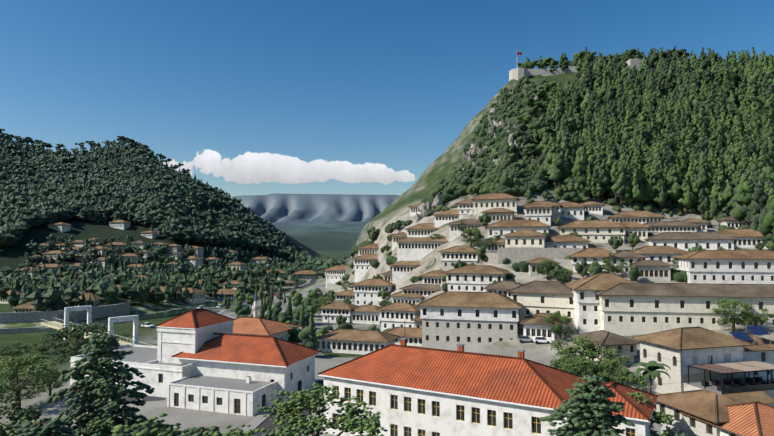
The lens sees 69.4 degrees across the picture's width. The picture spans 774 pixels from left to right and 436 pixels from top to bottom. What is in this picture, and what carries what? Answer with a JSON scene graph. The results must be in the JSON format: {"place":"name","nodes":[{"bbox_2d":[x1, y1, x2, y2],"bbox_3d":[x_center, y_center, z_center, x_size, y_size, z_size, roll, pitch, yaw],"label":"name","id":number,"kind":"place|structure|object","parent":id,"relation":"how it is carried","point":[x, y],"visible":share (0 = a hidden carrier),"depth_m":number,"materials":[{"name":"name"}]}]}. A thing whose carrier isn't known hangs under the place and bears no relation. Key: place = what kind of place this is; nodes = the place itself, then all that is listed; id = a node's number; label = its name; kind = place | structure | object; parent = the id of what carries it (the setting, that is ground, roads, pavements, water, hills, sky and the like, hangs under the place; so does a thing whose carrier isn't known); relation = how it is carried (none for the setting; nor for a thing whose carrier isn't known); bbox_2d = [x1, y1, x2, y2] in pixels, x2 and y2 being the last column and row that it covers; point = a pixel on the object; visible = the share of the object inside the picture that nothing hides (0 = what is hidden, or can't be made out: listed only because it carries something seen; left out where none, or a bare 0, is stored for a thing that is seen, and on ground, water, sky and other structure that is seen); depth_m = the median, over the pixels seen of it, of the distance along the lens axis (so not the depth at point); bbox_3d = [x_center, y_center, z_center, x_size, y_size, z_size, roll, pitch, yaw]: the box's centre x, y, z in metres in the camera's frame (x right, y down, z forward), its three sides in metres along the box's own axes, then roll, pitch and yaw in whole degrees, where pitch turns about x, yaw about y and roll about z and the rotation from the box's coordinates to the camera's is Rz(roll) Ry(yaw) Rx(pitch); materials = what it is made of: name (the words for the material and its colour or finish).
{"place":"outdoors","nodes":[
{"label":"outdoors","id":0,"kind":"place"},
{"bbox_2d":[0,247,660,435],"bbox_3d":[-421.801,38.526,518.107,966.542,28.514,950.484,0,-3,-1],"label":"road","id":1,"kind":"structure","parent":0,"point":[513,255],"depth_m":184.44,"materials":[{"name":"grey asphalt"}]},
{"bbox_2d":[0,72,773,435],"bbox_3d":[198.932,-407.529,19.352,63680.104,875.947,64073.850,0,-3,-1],"label":"terrain","id":2,"kind":"structure","parent":0,"point":[334,226],"depth_m":255.14,"materials":[{"name":"green plant"}]},
{"bbox_2d":[41,305,154,345],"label":"suspension footbridge","id":3,"kind":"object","parent":2,"relation":"on","point":[54,324],"visible":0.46,"depth_m":144.65,"materials":[{"name":"grey"}]},
{"bbox_2d":[0,214,318,311],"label":"distant houses","id":4,"kind":"structure","parent":2,"relation":"on","point":[197,296],"depth_m":483.93,"materials":[{"name":"paint"}]},
{"bbox_2d":[5,236,327,348],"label":"trees","id":5,"kind":"object","parent":2,"relation":"on","point":[304,312],"visible":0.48,"depth_m":185.46,"materials":[{"name":"green plant"}]},
{"bbox_2d":[0,128,339,310],"bbox_3d":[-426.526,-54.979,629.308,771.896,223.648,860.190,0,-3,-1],"label":"gorica hill forest","id":6,"kind":"object","parent":2,"relation":"on","point":[40,185],"depth_m":597.25,"materials":[{"name":"green plant"}]},
{"bbox_2d":[70,308,321,415],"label":"theatre building","id":7,"kind":"structure","parent":2,"relation":"on","point":[203,359],"depth_m":96.57,"materials":[{"name":"paint"}]},
{"bbox_2d":[233,292,300,342],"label":"mosque with minaret","id":8,"kind":"structure","parent":2,"relation":"on","point":[255,324],"depth_m":135.76,"materials":[{"name":"tile"}]},
{"bbox_2d":[14,332,634,435],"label":"conifer trees","id":9,"kind":"object","parent":2,"relation":"on","point":[591,410],"visible":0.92,"depth_m":58.64,"materials":[{"name":"green plant"}]},
{"bbox_2d":[0,221,773,435],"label":"broadleaf trees","id":10,"kind":"object","parent":2,"relation":"on","point":[580,364],"visible":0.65,"depth_m":89.46,"materials":[{"name":"green plant"}]},
{"bbox_2d":[141,293,655,408],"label":"parked cars","id":11,"kind":"object","parent":2,"relation":"on","point":[536,339],"visible":0.38,"depth_m":130.47,"materials":[{"name":"red paint"}]},
{"bbox_2d":[415,83,537,222],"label":"rock outcrops","id":12,"kind":"object","parent":2,"relation":"on","point":[427,207],"visible":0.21,"depth_m":293.38,"materials":[{"name":"stone"}]},
{"bbox_2d":[318,338,657,435],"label":"school building","id":13,"kind":"structure","parent":2,"relation":"on","point":[403,388],"depth_m":70.69,"materials":[{"name":"paint"}]},
{"bbox_2d":[316,193,773,365],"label":"hillside houses","id":14,"kind":"structure","parent":2,"relation":"on","point":[610,309],"depth_m":147.38,"materials":[{"name":"paint"}]},
{"bbox_2d":[321,72,773,332],"bbox_3d":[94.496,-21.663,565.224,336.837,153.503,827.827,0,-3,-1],"label":"scrub bushes","id":15,"kind":"object","parent":2,"relation":"on","point":[527,176],"depth_m":248.28,"materials":[{"name":"green plant"}]},
{"bbox_2d":[328,293,768,377],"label":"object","id":16,"kind":"object","parent":2,"relation":"on","point":[504,294],"visible":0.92,"depth_m":103.15,"materials":[{"name":"brown wood"}]},
{"bbox_2d":[509,52,655,80],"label":"castle wall","id":17,"kind":"structure","parent":2,"relation":"on","point":[516,73],"depth_m":402.68,"materials":[{"name":"stone"}]},
{"bbox_2d":[515,46,773,250],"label":"forest","id":18,"kind":"object","parent":2,"relation":"on","point":[704,136],"visible":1,"depth_m":289.16,"materials":[{"name":"green plant"}]},
{"bbox_2d":[630,361,670,392],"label":"palm tree","id":19,"kind":"object","parent":2,"relation":"on","point":[650,370],"visible":0.94,"depth_m":81.88,"materials":[{"name":"green plant"}]},
{"bbox_2d":[631,326,773,435],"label":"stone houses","id":20,"kind":"structure","parent":2,"relation":"on","point":[697,399],"depth_m":92.18,"materials":[{"name":"paint"}]},
{"bbox_2d":[0,0,773,196],"label":"sky","id":21,"kind":"structure","parent":0,"point":[252,97],"materials":[{"name":"blue"}]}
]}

